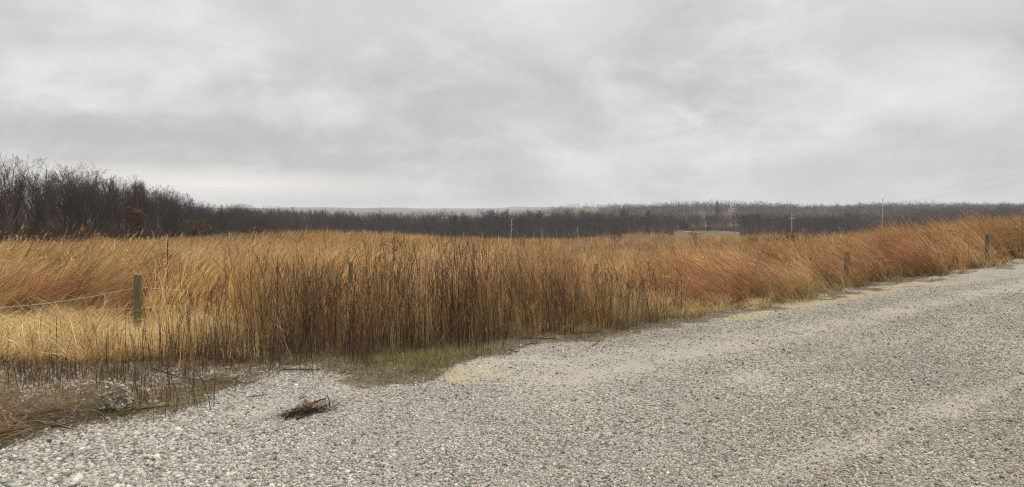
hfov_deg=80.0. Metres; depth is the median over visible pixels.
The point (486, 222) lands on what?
bare tree
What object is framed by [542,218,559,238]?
bare tree
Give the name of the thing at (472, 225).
bare tree
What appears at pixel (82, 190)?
bare tree
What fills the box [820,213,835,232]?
bare tree
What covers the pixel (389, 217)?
bare tree
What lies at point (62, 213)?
trees
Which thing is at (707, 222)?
bare tree
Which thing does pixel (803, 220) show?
bare tree
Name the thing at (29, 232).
undergrowth
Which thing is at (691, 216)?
bare tree
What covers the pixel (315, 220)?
bare tree
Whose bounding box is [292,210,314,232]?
bare tree
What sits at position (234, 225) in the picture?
bare tree
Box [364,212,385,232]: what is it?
bare tree
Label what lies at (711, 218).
bare tree
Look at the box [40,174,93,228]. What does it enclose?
bare tree
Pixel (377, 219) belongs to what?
bare tree
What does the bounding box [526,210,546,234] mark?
bare tree
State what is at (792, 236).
bare shrub
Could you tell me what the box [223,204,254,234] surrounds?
bare tree
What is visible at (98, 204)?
bare tree
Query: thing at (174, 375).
stick
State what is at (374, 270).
wire
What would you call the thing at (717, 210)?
bare tree
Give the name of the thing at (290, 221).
bare tree
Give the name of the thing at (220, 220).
bare tree
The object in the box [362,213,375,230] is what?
bare tree
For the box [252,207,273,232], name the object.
bare tree
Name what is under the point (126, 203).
oak sapling
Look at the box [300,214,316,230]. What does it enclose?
bare tree
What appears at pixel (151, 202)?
bare tree
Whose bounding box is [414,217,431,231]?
bare tree
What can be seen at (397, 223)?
bare tree
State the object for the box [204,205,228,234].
bare tree
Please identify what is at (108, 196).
bare tree
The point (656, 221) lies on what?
bare tree
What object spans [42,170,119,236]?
bare tree
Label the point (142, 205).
bare tree
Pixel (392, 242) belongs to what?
bare shrub
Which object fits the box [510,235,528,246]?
bare shrub
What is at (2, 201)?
bare tree
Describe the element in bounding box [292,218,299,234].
bare tree
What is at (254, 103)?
sky
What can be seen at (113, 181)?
bare tree
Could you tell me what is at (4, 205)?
bare tree
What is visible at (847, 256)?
fence post
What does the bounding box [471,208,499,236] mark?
bare tree
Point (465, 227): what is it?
bare tree
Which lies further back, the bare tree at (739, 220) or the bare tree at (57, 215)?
the bare tree at (739, 220)
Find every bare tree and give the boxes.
[0,152,43,244]
[0,157,78,242]
[0,175,34,233]
[0,176,10,224]
[0,186,16,229]
[8,162,62,230]
[24,173,49,232]
[25,189,59,234]
[30,162,109,239]
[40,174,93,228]
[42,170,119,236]
[44,184,60,226]
[52,168,108,220]
[57,172,81,239]
[59,174,110,232]
[83,178,108,226]
[84,171,135,228]
[87,186,111,236]
[97,197,133,238]
[99,175,121,229]
[99,176,140,233]
[103,185,142,241]
[104,177,122,238]
[121,184,157,238]
[121,185,133,227]
[123,175,147,236]
[130,179,147,205]
[131,183,153,219]
[131,196,157,237]
[137,192,170,232]
[143,185,166,228]
[145,188,170,229]
[145,189,178,231]
[149,188,163,236]
[157,185,199,229]
[158,191,193,236]
[159,191,197,236]
[161,216,168,237]
[166,192,181,234]
[167,208,195,236]
[173,193,195,232]
[182,204,194,236]
[184,201,210,230]
[185,213,194,236]
[187,193,196,220]
[192,203,215,232]
[193,214,201,231]
[194,206,222,238]
[201,214,205,236]
[204,203,216,234]
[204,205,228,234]
[207,225,221,236]
[216,205,229,233]
[217,204,251,235]
[217,217,239,236]
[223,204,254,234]
[223,205,249,235]
[224,205,259,232]
[240,209,266,234]
[242,214,249,234]
[248,216,264,234]
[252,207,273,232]
[254,211,272,237]
[262,205,285,226]
[265,216,288,232]
[270,209,295,233]
[270,211,285,232]
[275,208,299,231]
[288,208,310,231]
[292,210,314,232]
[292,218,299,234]
[297,212,322,230]
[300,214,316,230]
[303,209,325,230]
[307,211,325,231]
[314,208,332,232]
[319,209,325,229]
[323,210,341,232]
[336,216,354,231]
[349,210,354,232]
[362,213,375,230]
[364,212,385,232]
[371,210,385,231]
[382,212,396,231]
[393,217,400,230]
[398,213,413,234]
[409,215,428,234]
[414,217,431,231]
[419,211,436,234]
[431,214,438,234]
[434,209,446,232]
[443,211,464,236]
[449,213,461,236]
[458,213,464,235]
[458,214,470,239]
[462,215,477,237]
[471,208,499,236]
[474,216,481,235]
[478,214,491,236]
[484,210,499,237]
[488,210,513,236]
[497,208,519,237]
[514,214,525,237]
[519,210,536,236]
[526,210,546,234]
[533,211,541,228]
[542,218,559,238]
[545,212,564,237]
[560,210,573,236]
[579,208,584,237]
[584,211,591,227]
[587,212,604,233]
[595,212,602,232]
[595,214,606,235]
[612,214,621,233]
[616,208,629,230]
[620,207,630,233]
[627,213,635,232]
[629,213,647,232]
[641,212,654,230]
[644,209,653,232]
[650,214,661,227]
[657,213,678,231]
[687,215,693,230]
[692,213,702,225]
[703,215,712,229]
[709,213,718,226]
[714,213,718,230]
[715,201,720,215]
[732,213,744,232]
[740,217,748,231]
[792,218,807,233]
[797,212,814,231]
[811,213,830,232]
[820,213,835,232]
[835,203,877,233]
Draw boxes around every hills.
[14,206,1023,219]
[209,202,1016,218]
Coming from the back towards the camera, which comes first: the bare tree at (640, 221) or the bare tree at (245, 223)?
the bare tree at (640, 221)
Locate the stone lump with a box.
[95,378,136,413]
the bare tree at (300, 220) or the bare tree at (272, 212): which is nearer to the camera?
the bare tree at (272, 212)
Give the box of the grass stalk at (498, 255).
[491,236,498,287]
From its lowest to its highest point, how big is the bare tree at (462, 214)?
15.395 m
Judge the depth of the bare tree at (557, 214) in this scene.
300.55 m
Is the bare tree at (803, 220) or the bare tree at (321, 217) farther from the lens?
the bare tree at (803, 220)
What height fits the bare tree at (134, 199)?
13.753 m
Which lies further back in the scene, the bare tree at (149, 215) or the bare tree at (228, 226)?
the bare tree at (228, 226)
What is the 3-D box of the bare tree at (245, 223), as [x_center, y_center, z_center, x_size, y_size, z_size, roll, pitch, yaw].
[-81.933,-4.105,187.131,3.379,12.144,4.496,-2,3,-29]
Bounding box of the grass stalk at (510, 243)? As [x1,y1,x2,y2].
[507,219,513,278]
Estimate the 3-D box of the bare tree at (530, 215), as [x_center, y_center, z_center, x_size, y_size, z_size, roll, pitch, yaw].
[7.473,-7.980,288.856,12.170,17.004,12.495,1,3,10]
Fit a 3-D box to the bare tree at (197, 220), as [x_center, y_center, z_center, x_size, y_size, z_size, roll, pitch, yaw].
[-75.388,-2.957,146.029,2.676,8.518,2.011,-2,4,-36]
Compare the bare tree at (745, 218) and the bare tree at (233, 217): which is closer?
the bare tree at (233, 217)
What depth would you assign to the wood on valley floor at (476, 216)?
955.78 m
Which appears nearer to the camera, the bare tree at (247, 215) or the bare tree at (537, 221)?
the bare tree at (247, 215)
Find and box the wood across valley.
[319,202,1023,241]
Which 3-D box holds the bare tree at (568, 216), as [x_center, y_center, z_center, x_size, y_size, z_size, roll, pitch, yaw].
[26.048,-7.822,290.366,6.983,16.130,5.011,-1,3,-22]
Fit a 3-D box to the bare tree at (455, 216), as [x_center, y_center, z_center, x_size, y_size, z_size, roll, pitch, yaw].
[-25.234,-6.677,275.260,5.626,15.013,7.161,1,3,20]
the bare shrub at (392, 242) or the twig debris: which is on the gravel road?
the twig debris
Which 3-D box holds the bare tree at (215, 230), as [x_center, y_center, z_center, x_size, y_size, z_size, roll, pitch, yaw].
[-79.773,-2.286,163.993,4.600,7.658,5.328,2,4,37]
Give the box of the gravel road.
[0,259,1023,486]
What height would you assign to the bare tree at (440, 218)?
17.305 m
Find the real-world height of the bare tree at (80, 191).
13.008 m
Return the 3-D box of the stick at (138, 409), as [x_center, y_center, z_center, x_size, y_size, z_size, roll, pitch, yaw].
[-3.219,1.435,5.293,0.440,0.018,0.022,-1,3,-26]
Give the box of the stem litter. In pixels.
[0,263,1017,447]
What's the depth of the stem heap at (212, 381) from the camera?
6.35 m
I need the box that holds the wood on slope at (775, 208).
[551,199,1023,231]
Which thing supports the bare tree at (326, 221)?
on the ground at (356, 382)
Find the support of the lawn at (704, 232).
on the ground at (356, 382)
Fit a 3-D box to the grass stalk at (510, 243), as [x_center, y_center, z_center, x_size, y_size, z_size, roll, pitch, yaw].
[-0.052,0.469,12.295,0.519,2.025,0.193,1,3,18]
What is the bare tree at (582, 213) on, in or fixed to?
on the ground at (356, 382)
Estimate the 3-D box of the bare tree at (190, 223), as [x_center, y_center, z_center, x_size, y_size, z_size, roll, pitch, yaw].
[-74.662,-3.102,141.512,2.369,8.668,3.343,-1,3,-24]
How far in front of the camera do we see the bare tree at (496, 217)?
281.62 m
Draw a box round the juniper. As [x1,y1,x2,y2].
[677,220,689,230]
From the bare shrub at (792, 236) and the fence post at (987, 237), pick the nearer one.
the fence post at (987, 237)
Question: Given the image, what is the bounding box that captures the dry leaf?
[305,401,313,410]
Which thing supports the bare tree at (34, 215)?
on the ground at (356, 382)
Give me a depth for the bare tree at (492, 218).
303.29 m
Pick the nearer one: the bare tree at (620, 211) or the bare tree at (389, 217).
the bare tree at (389, 217)
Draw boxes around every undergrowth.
[0,212,235,247]
[342,223,840,240]
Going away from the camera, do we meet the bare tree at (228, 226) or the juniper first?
the bare tree at (228, 226)
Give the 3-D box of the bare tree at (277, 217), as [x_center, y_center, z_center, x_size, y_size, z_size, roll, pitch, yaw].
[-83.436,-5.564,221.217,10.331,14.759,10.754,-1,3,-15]
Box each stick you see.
[10,402,79,424]
[23,418,80,431]
[111,405,169,412]
[151,367,206,382]
[528,336,556,338]
[610,324,663,337]
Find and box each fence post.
[133,274,141,327]
[348,261,352,292]
[594,264,598,288]
[844,251,849,284]
[985,234,989,263]
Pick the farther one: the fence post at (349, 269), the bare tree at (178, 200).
the bare tree at (178, 200)
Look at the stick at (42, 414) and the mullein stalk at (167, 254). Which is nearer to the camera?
the stick at (42, 414)
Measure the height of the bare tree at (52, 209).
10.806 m
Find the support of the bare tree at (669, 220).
on the ground at (356, 382)
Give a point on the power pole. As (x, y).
(882, 205)
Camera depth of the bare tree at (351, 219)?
293.77 m
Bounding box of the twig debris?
[264,390,346,420]
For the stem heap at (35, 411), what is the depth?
5.09 m
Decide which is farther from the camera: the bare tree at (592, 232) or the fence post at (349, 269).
the bare tree at (592, 232)
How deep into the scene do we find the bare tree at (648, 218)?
313.71 m
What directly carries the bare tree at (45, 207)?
on the ground at (356, 382)
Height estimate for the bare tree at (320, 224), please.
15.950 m
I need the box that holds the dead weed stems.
[127,217,692,360]
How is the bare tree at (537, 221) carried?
on the ground at (356, 382)
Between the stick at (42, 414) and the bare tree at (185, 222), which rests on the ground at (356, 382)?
the bare tree at (185, 222)
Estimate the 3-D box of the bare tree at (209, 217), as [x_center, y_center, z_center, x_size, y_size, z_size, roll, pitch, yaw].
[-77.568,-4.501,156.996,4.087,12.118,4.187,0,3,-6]
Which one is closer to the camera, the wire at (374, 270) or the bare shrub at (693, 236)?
the wire at (374, 270)
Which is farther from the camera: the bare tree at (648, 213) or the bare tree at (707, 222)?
the bare tree at (707, 222)
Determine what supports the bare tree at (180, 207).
on the ground at (356, 382)
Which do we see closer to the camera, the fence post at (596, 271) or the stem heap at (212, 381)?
the stem heap at (212, 381)
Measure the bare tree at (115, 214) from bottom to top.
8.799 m
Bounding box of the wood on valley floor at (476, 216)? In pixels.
[265,207,600,235]
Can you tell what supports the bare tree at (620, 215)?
on the ground at (356, 382)
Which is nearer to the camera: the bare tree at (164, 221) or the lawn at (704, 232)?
the bare tree at (164, 221)
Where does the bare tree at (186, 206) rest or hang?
on the ground at (356, 382)
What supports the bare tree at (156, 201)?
on the ground at (356, 382)
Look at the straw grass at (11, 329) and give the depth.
8.87 m
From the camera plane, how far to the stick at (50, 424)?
4.83 m
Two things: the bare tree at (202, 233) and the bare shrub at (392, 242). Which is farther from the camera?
the bare tree at (202, 233)
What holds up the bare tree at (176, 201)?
on the ground at (356, 382)
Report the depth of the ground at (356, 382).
8.67 m
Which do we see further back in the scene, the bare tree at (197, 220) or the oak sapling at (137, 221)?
the bare tree at (197, 220)
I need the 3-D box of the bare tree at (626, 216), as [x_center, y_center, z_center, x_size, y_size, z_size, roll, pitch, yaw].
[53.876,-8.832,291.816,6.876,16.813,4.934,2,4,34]
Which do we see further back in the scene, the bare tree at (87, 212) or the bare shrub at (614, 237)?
the bare tree at (87, 212)
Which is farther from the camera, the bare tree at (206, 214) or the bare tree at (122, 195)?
the bare tree at (206, 214)
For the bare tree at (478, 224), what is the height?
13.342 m
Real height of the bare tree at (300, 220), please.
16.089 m
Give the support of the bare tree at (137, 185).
on the ground at (356, 382)
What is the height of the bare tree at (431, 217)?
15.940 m
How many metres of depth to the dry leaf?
5.20 m
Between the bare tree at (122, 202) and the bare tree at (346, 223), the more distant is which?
the bare tree at (346, 223)
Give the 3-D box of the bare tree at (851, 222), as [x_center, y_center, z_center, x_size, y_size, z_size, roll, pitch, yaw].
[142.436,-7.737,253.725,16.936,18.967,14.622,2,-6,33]
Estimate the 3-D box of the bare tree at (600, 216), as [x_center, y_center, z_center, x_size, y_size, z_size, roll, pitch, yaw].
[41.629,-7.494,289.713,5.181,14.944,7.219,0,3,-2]
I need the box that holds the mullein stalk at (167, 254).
[167,237,172,276]
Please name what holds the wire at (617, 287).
attached to the fence post at (137, 291)
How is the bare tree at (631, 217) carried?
on the ground at (356, 382)
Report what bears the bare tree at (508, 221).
on the ground at (356, 382)
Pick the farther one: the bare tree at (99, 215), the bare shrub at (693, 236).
the bare tree at (99, 215)
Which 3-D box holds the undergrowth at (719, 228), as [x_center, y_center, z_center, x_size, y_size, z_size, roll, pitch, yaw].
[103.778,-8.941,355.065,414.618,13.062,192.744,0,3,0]
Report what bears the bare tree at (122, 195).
on the ground at (356, 382)
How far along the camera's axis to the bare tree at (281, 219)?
226.57 m
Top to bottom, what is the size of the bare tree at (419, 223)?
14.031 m
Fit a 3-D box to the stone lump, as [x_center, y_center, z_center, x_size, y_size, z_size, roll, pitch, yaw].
[-3.476,1.385,5.360,0.343,0.426,0.343,0,3,0]
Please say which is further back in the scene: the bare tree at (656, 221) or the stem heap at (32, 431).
the bare tree at (656, 221)
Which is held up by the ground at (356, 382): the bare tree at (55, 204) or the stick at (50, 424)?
the bare tree at (55, 204)
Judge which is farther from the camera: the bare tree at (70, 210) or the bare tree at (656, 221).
the bare tree at (656, 221)
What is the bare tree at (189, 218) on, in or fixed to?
on the ground at (356, 382)
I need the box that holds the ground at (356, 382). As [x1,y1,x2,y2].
[0,209,1023,448]
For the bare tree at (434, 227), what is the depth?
280.34 m
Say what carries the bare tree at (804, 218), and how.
on the ground at (356, 382)
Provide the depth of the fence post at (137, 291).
10.92 m
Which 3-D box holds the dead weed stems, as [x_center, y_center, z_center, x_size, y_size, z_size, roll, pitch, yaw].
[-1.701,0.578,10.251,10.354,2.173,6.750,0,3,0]
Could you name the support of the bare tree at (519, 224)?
on the ground at (356, 382)
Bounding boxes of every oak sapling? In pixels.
[120,195,138,233]
[127,205,147,240]
[178,217,215,237]
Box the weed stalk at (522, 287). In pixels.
[514,247,532,332]
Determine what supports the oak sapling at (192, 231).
on the ground at (356, 382)
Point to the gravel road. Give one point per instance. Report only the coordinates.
(992, 274)
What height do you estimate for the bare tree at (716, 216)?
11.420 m
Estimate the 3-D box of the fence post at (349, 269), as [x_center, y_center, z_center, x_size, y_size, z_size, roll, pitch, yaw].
[-3.850,1.101,14.581,0.114,1.355,0.137,0,3,0]
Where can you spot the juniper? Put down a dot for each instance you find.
(684, 225)
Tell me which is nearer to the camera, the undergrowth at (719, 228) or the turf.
the turf
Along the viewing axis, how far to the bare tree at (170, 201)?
133.49 m
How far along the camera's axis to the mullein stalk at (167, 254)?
14.02 m
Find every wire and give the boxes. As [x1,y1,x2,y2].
[0,237,1023,307]
[10,248,1019,315]
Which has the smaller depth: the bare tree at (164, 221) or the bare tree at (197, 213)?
the bare tree at (164, 221)
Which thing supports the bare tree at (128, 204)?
on the ground at (356, 382)
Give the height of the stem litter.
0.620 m
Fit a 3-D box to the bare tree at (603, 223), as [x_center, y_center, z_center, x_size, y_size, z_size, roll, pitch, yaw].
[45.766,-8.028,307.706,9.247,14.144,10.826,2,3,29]
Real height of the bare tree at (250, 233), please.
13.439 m
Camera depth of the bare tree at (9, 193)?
78.56 m
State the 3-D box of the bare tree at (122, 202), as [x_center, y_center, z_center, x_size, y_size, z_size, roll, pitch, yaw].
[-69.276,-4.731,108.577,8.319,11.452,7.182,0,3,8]
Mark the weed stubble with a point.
(121, 372)
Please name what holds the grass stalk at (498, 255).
on the ground at (356, 382)
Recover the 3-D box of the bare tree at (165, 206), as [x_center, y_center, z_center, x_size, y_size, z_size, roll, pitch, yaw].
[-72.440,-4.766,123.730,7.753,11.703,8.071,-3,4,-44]
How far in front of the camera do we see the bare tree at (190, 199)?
157.23 m
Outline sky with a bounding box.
[0,0,1023,207]
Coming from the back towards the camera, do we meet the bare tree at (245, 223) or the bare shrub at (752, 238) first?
the bare tree at (245, 223)
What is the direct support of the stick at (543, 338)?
on the ground at (356, 382)
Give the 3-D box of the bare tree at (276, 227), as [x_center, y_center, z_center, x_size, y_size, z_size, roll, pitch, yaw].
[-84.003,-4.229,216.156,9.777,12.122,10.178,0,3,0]
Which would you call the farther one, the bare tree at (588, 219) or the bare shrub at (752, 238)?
the bare tree at (588, 219)
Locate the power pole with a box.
[879,198,886,227]
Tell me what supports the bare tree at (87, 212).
on the ground at (356, 382)
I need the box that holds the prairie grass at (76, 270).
[0,207,1023,352]
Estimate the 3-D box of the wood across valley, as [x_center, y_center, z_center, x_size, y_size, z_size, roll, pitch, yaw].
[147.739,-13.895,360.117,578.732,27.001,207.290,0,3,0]
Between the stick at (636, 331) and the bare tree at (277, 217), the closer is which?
the stick at (636, 331)
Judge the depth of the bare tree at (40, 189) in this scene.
94.64 m
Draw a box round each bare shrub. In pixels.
[379,226,406,259]
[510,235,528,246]
[602,227,627,242]
[689,230,701,242]
[744,232,760,245]
[777,228,820,242]
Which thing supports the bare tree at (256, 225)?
on the ground at (356, 382)
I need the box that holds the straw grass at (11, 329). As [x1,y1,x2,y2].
[0,242,1023,364]
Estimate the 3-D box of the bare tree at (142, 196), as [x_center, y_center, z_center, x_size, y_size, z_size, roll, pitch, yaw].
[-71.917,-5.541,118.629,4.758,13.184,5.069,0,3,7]
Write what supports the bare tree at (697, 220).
on the lawn at (704, 232)
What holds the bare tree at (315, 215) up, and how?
on the ground at (356, 382)
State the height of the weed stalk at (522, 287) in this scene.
1.417 m
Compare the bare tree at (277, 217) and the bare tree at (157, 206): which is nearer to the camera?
the bare tree at (157, 206)
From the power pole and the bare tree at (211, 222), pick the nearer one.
the bare tree at (211, 222)
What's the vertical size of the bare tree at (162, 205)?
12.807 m
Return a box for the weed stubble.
[0,310,520,422]
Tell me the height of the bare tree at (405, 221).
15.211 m
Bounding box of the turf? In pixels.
[23,338,523,424]
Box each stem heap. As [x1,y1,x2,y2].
[0,389,216,433]
[0,395,110,450]
[126,369,273,390]
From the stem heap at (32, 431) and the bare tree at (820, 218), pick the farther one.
the bare tree at (820, 218)
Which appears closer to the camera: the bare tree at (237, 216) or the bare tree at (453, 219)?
the bare tree at (237, 216)
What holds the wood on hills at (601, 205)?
on the hills at (404, 211)
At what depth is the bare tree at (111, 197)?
108.59 m
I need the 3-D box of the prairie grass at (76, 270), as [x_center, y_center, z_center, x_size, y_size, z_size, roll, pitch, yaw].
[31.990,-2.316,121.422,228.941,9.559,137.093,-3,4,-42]
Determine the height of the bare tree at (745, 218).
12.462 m
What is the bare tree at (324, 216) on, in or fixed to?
on the ground at (356, 382)
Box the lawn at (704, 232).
[679,231,721,233]
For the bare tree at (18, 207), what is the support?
on the ground at (356, 382)
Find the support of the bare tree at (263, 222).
on the ground at (356, 382)

